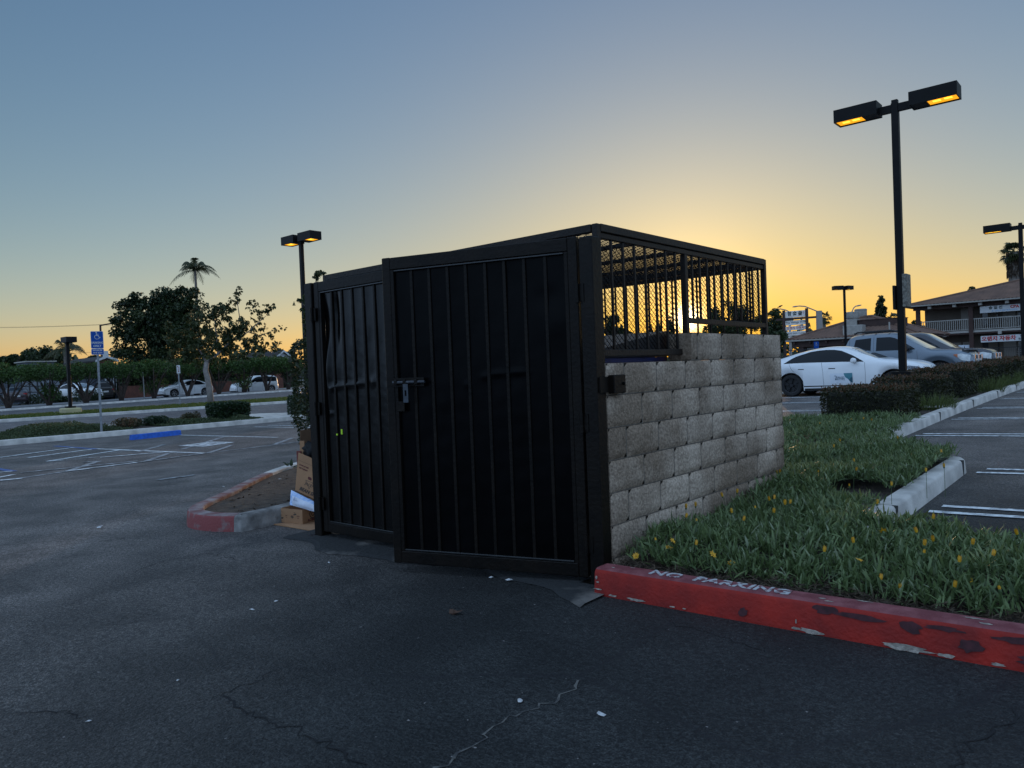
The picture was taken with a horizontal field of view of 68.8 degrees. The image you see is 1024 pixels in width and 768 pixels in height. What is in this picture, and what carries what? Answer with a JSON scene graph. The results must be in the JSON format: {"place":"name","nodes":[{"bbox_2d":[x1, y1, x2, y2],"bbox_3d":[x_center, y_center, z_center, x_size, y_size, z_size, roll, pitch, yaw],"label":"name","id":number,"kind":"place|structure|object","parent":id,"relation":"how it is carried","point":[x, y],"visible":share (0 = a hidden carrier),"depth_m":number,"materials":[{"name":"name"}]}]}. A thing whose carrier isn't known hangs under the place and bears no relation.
{"place":"outdoors","nodes":[
{"label":"outdoors","id":0,"kind":"place"},
{"bbox_2d":[0,396,287,418],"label":"lawn","id":1,"kind":"structure","parent":0,"point":[135,408],"depth_m":40.54,"materials":[{"name":"green plant"}]},
{"bbox_2d":[0,403,289,430],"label":"drive lane","id":2,"kind":"structure","parent":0,"point":[256,409],"depth_m":34.59,"materials":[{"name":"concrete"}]},
{"bbox_2d":[0,391,302,415],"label":"street","id":3,"kind":"structure","parent":0,"point":[204,399],"depth_m":53.45,"materials":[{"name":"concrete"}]},
{"bbox_2d":[0,387,303,408],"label":"pavement","id":4,"kind":"structure","parent":0,"point":[78,402],"depth_m":60.95,"materials":[{"name":"grey concrete"}]},
{"bbox_2d":[0,362,40,407],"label":"clipped tree","id":5,"kind":"object","parent":4,"relation":"on","point":[13,372],"visible":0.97,"depth_m":53.34,"materials":[{"name":"green plant"}]},
{"bbox_2d":[16,362,66,404],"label":"clipped tree","id":6,"kind":"object","parent":4,"relation":"on","point":[50,372],"visible":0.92,"depth_m":54.94,"materials":[{"name":"green plant"}]},
{"bbox_2d":[57,361,107,402],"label":"clipped tree","id":7,"kind":"object","parent":4,"relation":"on","point":[83,370],"visible":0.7,"depth_m":56.83,"materials":[{"name":"green plant"}]},
{"bbox_2d":[72,386,104,401],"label":"car","id":8,"kind":"object","parent":4,"relation":"on","point":[95,396],"visible":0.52,"depth_m":62.51,"materials":[{"name":"green paint"}]},
{"bbox_2d":[92,359,147,400],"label":"clipped tree","id":9,"kind":"object","parent":4,"relation":"on","point":[115,369],"visible":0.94,"depth_m":58.81,"materials":[{"name":"green plant"}]},
{"bbox_2d":[126,358,180,397],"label":"clipped tree","id":10,"kind":"object","parent":4,"relation":"on","point":[152,366],"visible":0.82,"depth_m":60.79,"materials":[{"name":"green plant"}]},
{"bbox_2d":[164,358,203,395],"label":"clipped tree","id":11,"kind":"object","parent":4,"relation":"on","point":[189,369],"visible":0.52,"depth_m":62.69,"materials":[{"name":"green plant"}]},
{"bbox_2d":[158,380,212,396],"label":"white car","id":12,"kind":"object","parent":4,"relation":"on","point":[198,388],"visible":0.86,"depth_m":64.24,"materials":[{"name":"paint"}]},
{"bbox_2d":[202,357,236,393],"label":"clipped tree","id":13,"kind":"object","parent":4,"relation":"on","point":[221,385],"visible":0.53,"depth_m":65.03,"materials":[{"name":"green plant"}]},
{"bbox_2d":[221,357,258,391],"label":"clipped tree","id":14,"kind":"object","parent":4,"relation":"on","point":[247,381],"visible":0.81,"depth_m":66.67,"materials":[{"name":"green plant"}]},
{"bbox_2d":[230,375,278,391],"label":"white minivan","id":15,"kind":"object","parent":4,"relation":"on","point":[257,383],"visible":0.54,"depth_m":70.42,"materials":[{"name":"paint"}]},
{"bbox_2d":[249,356,287,390],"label":"clipped tree","id":16,"kind":"object","parent":4,"relation":"on","point":[266,363],"visible":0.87,"depth_m":68.35,"materials":[{"name":"green plant"}]},
{"bbox_2d":[267,355,303,389],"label":"clipped tree","id":17,"kind":"object","parent":4,"relation":"on","point":[289,379],"visible":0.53,"depth_m":70.04,"materials":[{"name":"green plant"}]},
{"bbox_2d":[0,383,304,405],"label":"yard","id":18,"kind":"structure","parent":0,"point":[101,399],"depth_m":65.29,"materials":[{"name":"green plant"}]},
{"bbox_2d":[0,387,31,403],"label":"dark car","id":19,"kind":"object","parent":18,"relation":"on","point":[23,395],"visible":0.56,"depth_m":59.62,"materials":[{"name":"black paint"}]},
{"bbox_2d":[0,348,40,368],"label":"background tree","id":20,"kind":"object","parent":18,"relation":"on","point":[27,355],"visible":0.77,"depth_m":94.39,"materials":[{"name":"green plant"}]},
{"bbox_2d":[0,369,96,404],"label":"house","id":21,"kind":"structure","parent":18,"relation":"on","point":[29,387],"depth_m":66.39,"materials":[{"name":"grey"}]},
{"bbox_2d":[21,379,59,403],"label":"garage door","id":22,"kind":"structure","parent":21,"relation":"in","point":[29,387],"depth_m":66.40,"materials":[{"name":"grey"}]},
{"bbox_2d":[30,345,70,366],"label":"background tree","id":23,"kind":"object","parent":18,"relation":"on","point":[44,351],"visible":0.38,"depth_m":97.55,"materials":[{"name":"green plant"}]},
{"bbox_2d":[42,340,85,365],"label":"palm tree","id":24,"kind":"object","parent":18,"relation":"on","point":[74,347],"visible":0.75,"depth_m":79.73,"materials":[{"name":"green plant"}]},
{"bbox_2d":[57,383,102,397],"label":"white car","id":25,"kind":"object","parent":18,"relation":"on","point":[63,388],"visible":0.21,"depth_m":63.94,"materials":[{"name":"paint"}]},
{"bbox_2d":[63,351,118,365],"bbox_3d":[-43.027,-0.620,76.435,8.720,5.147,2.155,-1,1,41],"label":"house","id":26,"kind":"structure","parent":18,"relation":"on","point":[105,357],"depth_m":74.08,"materials":[{"name":"grey brick"}]},
{"bbox_2d":[93,381,115,398],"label":"dark suv","id":27,"kind":"object","parent":18,"relation":"on","point":[108,389],"visible":0.48,"depth_m":67.44,"materials":[{"name":"black paint"}]},
{"bbox_2d":[118,384,184,397],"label":"brick wall","id":28,"kind":"structure","parent":18,"relation":"on","point":[132,392],"depth_m":67.16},
{"bbox_2d":[117,358,204,391],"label":"tall hedge","id":29,"kind":"object","parent":18,"relation":"on","point":[169,378],"visible":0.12,"depth_m":72.06,"materials":[{"name":"green plant"}]},
{"bbox_2d":[172,257,219,358],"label":"palm tree","id":30,"kind":"object","parent":18,"relation":"on","point":[193,266],"visible":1,"depth_m":99.87,"materials":[{"name":"green plant"}]},
{"bbox_2d":[206,355,298,387],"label":"tall hedge","id":31,"kind":"object","parent":18,"relation":"on","point":[231,377],"visible":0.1,"depth_m":79.46,"materials":[{"name":"green plant"}]},
{"bbox_2d":[249,413,290,418],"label":"walk","id":32,"kind":"structure","parent":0,"point":[270,415],"depth_m":27.70,"materials":[{"name":"concrete"}]},
{"bbox_2d":[205,400,250,418],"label":"shrub","id":33,"kind":"object","parent":32,"relation":"on","point":[221,409],"visible":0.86,"depth_m":25.97,"materials":[{"name":"green plant"}]},
{"bbox_2d":[0,388,1023,767],"bbox_3d":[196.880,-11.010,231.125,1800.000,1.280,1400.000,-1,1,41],"label":"ground","id":34,"kind":"structure","parent":0,"point":[370,662],"depth_m":3.54,"materials":[{"name":"black asphalt"}]},
{"bbox_2d":[5,423,163,439],"bbox_3d":[-23.195,2.041,11.332,3.800,0.009,39.000,-1,1,41],"label":"planting bed","id":35,"kind":"object","parent":34,"relation":"on","point":[141,426],"visible":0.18,"depth_m":23.61,"materials":[{"name":"soil"}]},
{"bbox_2d":[0,420,135,438],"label":"ground cover","id":36,"kind":"object","parent":35,"relation":"on","point":[51,428],"visible":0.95,"depth_m":21.61,"materials":[{"name":"green plant"}]},
{"bbox_2d":[90,331,103,431],"bbox_3d":[-11.921,0.101,21.611,0.325,3.250,0.051,-3,1,-29],"label":"parking sign","id":37,"kind":"object","parent":35,"relation":"on","point":[97,341],"visible":1,"depth_m":21.59,"materials":[{"name":"blue metal"}]},
{"bbox_2d":[110,417,141,427],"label":"shrub","id":38,"kind":"object","parent":35,"relation":"on","point":[130,422],"visible":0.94,"depth_m":23.61,"materials":[{"name":"green plant"}]},
{"bbox_2d":[140,415,168,425],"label":"shrub","id":39,"kind":"object","parent":35,"relation":"on","point":[149,420],"visible":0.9,"depth_m":24.29,"materials":[{"name":"green plant"}]},
{"bbox_2d":[141,416,233,425],"bbox_3d":[-10.826,1.232,25.031,2.829,0.290,2.406,-1,1,41],"label":"ground cover","id":40,"kind":"object","parent":35,"relation":"on","point":[176,421],"visible":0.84,"depth_m":24.29,"materials":[{"name":"green plant"}]},
{"bbox_2d":[0,401,286,422],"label":"kerb","id":41,"kind":"structure","parent":34,"relation":"on","point":[108,413],"depth_m":37.68,"materials":[{"name":"concrete"}]},
{"bbox_2d":[0,389,300,411],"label":"kerb","id":42,"kind":"structure","parent":34,"relation":"on","point":[57,406],"depth_m":57.54,"materials":[{"name":"concrete"}]},
{"bbox_2d":[0,413,305,445],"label":"kerb","id":43,"kind":"structure","parent":34,"relation":"on","point":[6,442],"depth_m":22.17,"materials":[{"name":"concrete"}]},
{"bbox_2d":[129,430,180,439],"bbox_3d":[-9.735,1.390,20.456,0.170,0.138,1.454,-2,1,30],"label":"wheel stop","id":44,"kind":"object","parent":34,"relation":"on","point":[153,435],"visible":1,"depth_m":20.35,"materials":[{"name":"blue paint"}]},
{"bbox_2d":[21,436,292,479],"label":"hatch lines","id":45,"kind":"object","parent":34,"relation":"on","point":[92,462],"visible":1,"depth_m":14.59,"materials":[{"name":"white paint"}]},
{"bbox_2d":[108,285,219,364],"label":"broadleaf tree","id":46,"kind":"object","parent":34,"relation":"on","point":[163,306],"visible":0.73,"depth_m":83.45,"materials":[{"name":"green plant"}]},
{"bbox_2d":[187,472,272,531],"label":"red kerb","id":47,"kind":"structure","parent":34,"relation":"on","point":[200,517],"depth_m":7.20,"materials":[{"name":"paint"}]},
{"bbox_2d":[205,467,301,512],"bbox_3d":[-2.442,1.204,9.838,4.268,0.038,4.630,-1,1,41],"label":"planting bed","id":48,"kind":"object","parent":34,"relation":"on","point":[267,490],"visible":0.27,"depth_m":8.32,"materials":[{"name":"soil"}]},
{"bbox_2d":[286,337,309,443],"bbox_3d":[-1.997,0.339,9.349,1.233,1.989,1.248,-1,1,41],"label":"tall hedge","id":49,"kind":"object","parent":48,"relation":"on","point":[301,344],"visible":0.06,"depth_m":9.20,"materials":[{"name":"green plant"}]},
{"bbox_2d":[293,270,326,334],"bbox_3d":[-3.077,-0.569,11.507,0.550,2.376,0.228,-2,1,-9],"label":"young tree","id":50,"kind":"object","parent":48,"relation":"on","point":[318,274],"visible":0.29,"depth_m":11.49,"materials":[{"name":"green plant"}]},
{"bbox_2d":[234,498,313,531],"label":"kerb","id":51,"kind":"structure","parent":34,"relation":"on","point":[257,519],"depth_m":7.08,"materials":[{"name":"concrete"}]},
{"bbox_2d":[274,521,314,530],"bbox_3d":[-1.870,1.329,7.023,0.828,0.018,0.319,-1,1,41],"label":"cardboard sheet","id":52,"kind":"object","parent":34,"relation":"on","point":[309,526],"visible":0.47,"depth_m":7.03,"materials":[{"name":"brown cardboard"}]},
{"bbox_2d":[222,695,367,764],"bbox_3d":[-0.885,1.349,2.951,1.011,0.014,0.072,-1,1,39],"label":"asphalt crack","id":53,"kind":"object","parent":34,"relation":"on","point":[266,719],"visible":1,"depth_m":2.94,"materials":[{"name":"black asphalt"}]},
{"bbox_2d":[281,505,313,523],"bbox_3d":[-2.000,1.253,7.322,0.297,0.146,0.402,-2,1,32],"label":"carton","id":54,"kind":"object","parent":34,"relation":"on","point":[300,517],"visible":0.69,"depth_m":7.15,"materials":[{"name":"brown cardboard"}]},
{"bbox_2d":[290,490,313,511],"bbox_3d":[-1.962,1.119,7.106,0.400,0.201,0.082,-2,1,27],"label":"plastic pack","id":55,"kind":"object","parent":54,"relation":"on","point":[299,500],"visible":0.95,"depth_m":7.10,"materials":[{"name":"white plastic"}]},
{"bbox_2d":[281,230,321,420],"bbox_3d":[-6.915,-1.861,24.962,1.700,6.234,0.440,-1,1,41],"label":"lamp post","id":56,"kind":"object","parent":34,"relation":"on","point":[301,238],"visible":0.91,"depth_m":24.88,"materials":[{"name":"brown metal"}]},
{"bbox_2d":[295,452,313,499],"bbox_3d":[-1.951,0.977,7.472,0.428,0.592,0.262,-2,1,12],"label":"carton","id":57,"kind":"object","parent":34,"relation":"on","point":[304,481],"visible":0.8,"depth_m":7.43,"materials":[{"name":"brown cardboard"}]},
{"bbox_2d":[304,283,330,535],"bbox_3d":[-1.684,0.279,6.518,0.230,2.306,0.180,-1,1,41],"label":"gate post","id":58,"kind":"object","parent":34,"relation":"on","point":[310,315],"visible":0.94,"depth_m":6.48,"materials":[{"name":"black metal"}]},
{"bbox_2d":[313,270,393,543],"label":"metal gate","id":59,"kind":"structure","parent":58,"relation":"attached to","point":[353,415],"depth_m":6.17,"materials":[{"name":"black metal"}]},
{"bbox_2d":[5,319,812,380],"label":"treeline","id":60,"kind":"object","parent":34,"relation":"on","point":[252,351],"depth_m":158.43,"materials":[{"name":"green plant"}]},
{"bbox_2d":[283,529,603,606],"bbox_3d":[-0.682,1.283,5.517,3.350,0.060,0.620,-1,1,41],"label":"concrete apron","id":61,"kind":"object","parent":34,"relation":"on","point":[575,590],"visible":0.53,"depth_m":5.49,"materials":[{"name":"grey concrete"}]},
{"bbox_2d":[433,680,578,767],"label":"asphalt crack","id":62,"kind":"object","parent":34,"relation":"on","point":[485,732],"visible":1,"depth_m":2.87,"materials":[{"name":"grey asphalt"}]},
{"bbox_2d":[574,235,625,584],"bbox_3d":[0.558,0.215,4.654,0.222,2.238,0.276,-1,1,41],"label":"gate post","id":63,"kind":"object","parent":34,"relation":"on","point":[598,384],"visible":0.93,"depth_m":4.57,"materials":[{"name":"black metal"}]},
{"bbox_2d":[382,237,590,576],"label":"metal gate","id":64,"kind":"structure","parent":63,"relation":"attached to","point":[485,396],"depth_m":4.90,"materials":[{"name":"black metal"}]},
{"bbox_2d":[323,223,767,359],"bbox_3d":[0.318,-0.597,6.645,2.920,0.878,2.670,-1,1,41],"label":"wire cage","id":65,"kind":"object","parent":63,"relation":"attached to","point":[707,262],"visible":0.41,"depth_m":5.61,"materials":[{"name":"brown metal"}]},
{"bbox_2d":[604,331,667,362],"bbox_3d":[0.249,0.432,5.804,1.630,1.600,1.060,-1,1,41],"label":"dumpster","id":66,"kind":"object","parent":34,"relation":"on","point":[630,359],"visible":0.06,"depth_m":5.41,"materials":[{"name":"black metal"}]},
{"bbox_2d":[590,332,784,576],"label":"block wall","id":67,"kind":"structure","parent":34,"relation":"on","point":[703,429],"depth_m":5.46,"materials":[{"name":"grey concrete"}]},
{"bbox_2d":[702,301,761,333],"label":"background tree","id":68,"kind":"object","parent":34,"relation":"on","point":[732,328],"visible":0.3,"depth_m":74.64,"materials":[{"name":"green plant"}]},
{"bbox_2d":[757,308,790,331],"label":"background tree","id":69,"kind":"object","parent":34,"relation":"on","point":[774,313],"visible":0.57,"depth_m":87.59,"materials":[{"name":"green plant"}]},
{"bbox_2d":[759,326,788,352],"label":"evergreen shrub","id":70,"kind":"object","parent":34,"relation":"on","point":[784,336],"visible":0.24,"depth_m":39.71,"materials":[{"name":"green plant"}]},
{"bbox_2d":[776,308,815,357],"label":"pylon sign","id":71,"kind":"object","parent":34,"relation":"on","point":[799,314],"visible":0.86,"depth_m":77.98,"materials":[{"name":"beige"}]},
{"bbox_2d":[594,563,1023,671],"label":"red kerb","id":72,"kind":"structure","parent":34,"relation":"on","point":[984,641],"depth_m":3.54,"materials":[{"name":"paint"}]},
{"bbox_2d":[621,409,1023,622],"bbox_3d":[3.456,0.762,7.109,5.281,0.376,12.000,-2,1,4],"label":"grass","id":73,"kind":"structure","parent":34,"relation":"on","point":[899,460],"depth_m":4.52,"materials":[{"name":"green plant"}]},
{"bbox_2d":[611,555,1023,623],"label":"dry thatch","id":74,"kind":"object","parent":73,"relation":"on","point":[863,597],"visible":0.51,"depth_m":3.80,"materials":[{"name":"plant"}]},
{"bbox_2d":[741,457,941,530],"bbox_3d":[2.231,0.968,7.532,3.220,0.135,3.780,-1,1,41],"label":"planting bed","id":75,"kind":"object","parent":34,"relation":"on","point":[863,485],"visible":0.03,"depth_m":6.75,"materials":[{"name":"soil"}]},
{"bbox_2d":[832,285,853,345],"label":"lamp post","id":76,"kind":"object","parent":34,"relation":"on","point":[845,288],"visible":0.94,"depth_m":49.91,"materials":[{"name":"brown metal"}]},
{"bbox_2d":[781,346,934,396],"bbox_3d":[10.000,-0.416,22.352,4.780,1.446,2.242,-2,1,41],"label":"white car","id":77,"kind":"object","parent":34,"relation":"on","point":[811,371],"visible":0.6,"depth_m":21.83,"materials":[{"name":"paint"}]},
{"bbox_2d":[785,315,949,352],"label":"building","id":78,"kind":"structure","parent":34,"relation":"on","point":[831,336],"depth_m":57.01,"materials":[{"name":"brown paint"}]},
{"bbox_2d":[846,312,859,324],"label":"roof fan","id":79,"kind":"object","parent":78,"relation":"on","point":[852,318],"visible":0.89,"depth_m":56.62},
{"bbox_2d":[843,325,865,336],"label":"roof unit","id":80,"kind":"structure","parent":78,"relation":"on","point":[852,329],"depth_m":55.12,"materials":[{"name":"metal"}]},
{"bbox_2d":[857,317,907,326],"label":"duct housing","id":81,"kind":"object","parent":78,"relation":"on","point":[877,322],"visible":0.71,"depth_m":55.56,"materials":[{"name":"grey metal"}]},
{"bbox_2d":[784,382,1014,443],"bbox_3d":[20.886,-0.303,30.087,1.880,0.289,54.800,-1,1,41],"label":"planting bed","id":82,"kind":"object","parent":34,"relation":"on","point":[928,411],"visible":0.02,"depth_m":13.60,"materials":[{"name":"soil"}]},
{"bbox_2d":[819,380,922,421],"bbox_3d":[6.287,0.330,13.079,1.355,0.748,1.773,-1,1,41],"label":"block hedge","id":83,"kind":"object","parent":82,"relation":"on","point":[866,397],"visible":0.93,"depth_m":12.61,"materials":[{"name":"green plant"}]},
{"bbox_2d":[833,80,961,380],"bbox_3d":[8.059,-2.618,15.555,2.320,6.588,0.500,-1,1,41],"label":"lamp post","id":84,"kind":"object","parent":82,"relation":"on","point":[935,95],"visible":0.83,"depth_m":15.49,"materials":[{"name":"brown metal"}]},
{"bbox_2d":[871,372,954,404],"bbox_3d":[8.165,0.149,15.248,1.340,0.776,1.526,-1,1,41],"label":"block hedge","id":85,"kind":"object","parent":82,"relation":"on","point":[928,384],"visible":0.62,"depth_m":14.78,"materials":[{"name":"green plant"}]},
{"bbox_2d":[915,391,966,410],"bbox_3d":[7.791,0.292,13.843,1.125,0.378,1.063,-1,1,41],"label":"grass tuft","id":86,"kind":"object","parent":82,"relation":"on","point":[937,402],"visible":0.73,"depth_m":13.70,"materials":[{"name":"green plant"}]},
{"bbox_2d":[907,364,978,397],"bbox_3d":[9.931,-0.025,17.289,1.354,0.836,1.600,-1,1,41],"label":"block hedge","id":87,"kind":"object","parent":82,"relation":"on","point":[964,377],"visible":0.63,"depth_m":16.68,"materials":[{"name":"green plant"}]},
{"bbox_2d":[935,361,998,389],"bbox_3d":[11.799,-0.168,19.438,1.343,0.837,1.526,-1,1,41],"label":"block hedge","id":88,"kind":"object","parent":82,"relation":"on","point":[987,370],"visible":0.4,"depth_m":18.89,"materials":[{"name":"green plant"}]},
{"bbox_2d":[956,359,1014,383],"bbox_3d":[13.563,-0.292,21.479,1.367,0.836,1.522,-1,1,41],"label":"block hedge","id":89,"kind":"object","parent":82,"relation":"on","point":[1004,367],"visible":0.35,"depth_m":20.92,"materials":[{"name":"green plant"}]},
{"bbox_2d":[973,373,1011,392],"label":"grass tuft","id":90,"kind":"object","parent":82,"relation":"on","point":[1002,384],"visible":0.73,"depth_m":17.75,"materials":[{"name":"green plant"}]},
{"bbox_2d":[983,222,1023,355],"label":"lamp post","id":91,"kind":"object","parent":82,"relation":"on","point":[999,228],"visible":0.94,"depth_m":27.93,"materials":[{"name":"brown metal"}]},
{"bbox_2d":[985,357,1023,376],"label":"block hedge","id":92,"kind":"object","parent":82,"relation":"on","point":[1018,364],"visible":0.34,"depth_m":22.85,"materials":[{"name":"green plant"}]},
{"bbox_2d":[846,329,982,365],"bbox_3d":[12.106,-0.800,24.229,5.320,1.866,2.258,-2,1,41],"label":"pickup truck","id":93,"kind":"object","parent":34,"relation":"on","point":[883,342],"visible":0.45,"depth_m":23.18,"materials":[{"name":"grey paint"}]},
{"bbox_2d":[854,381,1023,540],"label":"kerb","id":94,"kind":"structure","parent":34,"relation":"on","point":[912,497],"depth_m":7.09,"materials":[{"name":"concrete"}]},
{"bbox_2d":[906,333,1001,359],"bbox_3d":[14.034,-0.895,26.261,5.320,1.784,2.258,-2,1,41],"label":"pickup truck","id":95,"kind":"object","parent":34,"relation":"on","point":[937,341],"visible":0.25,"depth_m":24.98,"materials":[{"name":"blue paint"}]},
{"bbox_2d":[905,279,1020,356],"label":"two storey building","id":96,"kind":"structure","parent":34,"relation":"on","point":[986,317],"depth_m":64.10,"materials":[{"name":"beige paint"}]},
{"bbox_2d":[981,305,998,326],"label":"window","id":97,"kind":"structure","parent":96,"relation":"in","point":[993,314],"depth_m":64.28,"materials":[{"name":"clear glass"}]},
{"bbox_2d":[1003,311,1015,328],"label":"door","id":98,"kind":"structure","parent":96,"relation":"in","point":[1008,313],"depth_m":63.50,"materials":[{"name":"grey"}]},
{"bbox_2d":[1004,341,1016,356],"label":"door","id":99,"kind":"structure","parent":96,"relation":"in","point":[1011,351],"depth_m":63.50,"materials":[{"name":"grey"}]},
{"bbox_2d":[928,505,1023,517],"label":"stall line","id":100,"kind":"object","parent":34,"relation":"on","point":[981,514],"visible":0.92,"depth_m":5.87,"materials":[{"name":"white paint"}]},
{"bbox_2d":[952,708,1018,767],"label":"asphalt crack","id":101,"kind":"object","parent":34,"relation":"on","point":[993,729],"visible":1,"depth_m":2.54,"materials":[{"name":"black asphalt"}]},
{"bbox_2d":[999,241,1023,280],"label":"palm tree","id":102,"kind":"object","parent":34,"relation":"on","point":[1011,260],"visible":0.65,"depth_m":89.52,"materials":[{"name":"green plant"}]},
{"bbox_2d":[0,0,1023,362],"label":"sky","id":103,"kind":"structure","parent":0,"point":[140,140],"materials":[{"name":"blue"}]},
{"bbox_2d":[874,295,890,317],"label":"conifer","id":104,"kind":"object","parent":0,"point":[880,309],"visible":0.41,"depth_m":89.76,"materials":[{"name":"green plant"}]},
{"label":"lawn base","id":105,"kind":"structure","parent":0,"visible":0},
{"bbox_2d":[59,337,81,413],"bbox_3d":[-22.755,-0.304,38.486,1.050,4.210,0.820,-1,1,41],"label":"lamp post","id":106,"kind":"object","parent":105,"relation":"on","point":[69,408],"visible":0.77,"depth_m":38.48,"materials":[{"name":"brown metal"}]},
{"bbox_2d":[162,286,286,402],"bbox_3d":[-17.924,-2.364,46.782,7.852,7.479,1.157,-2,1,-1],"label":"street tree","id":107,"kind":"object","parent":105,"relation":"on","point":[191,354],"visible":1,"depth_m":46.71,"materials":[{"name":"green plant"}]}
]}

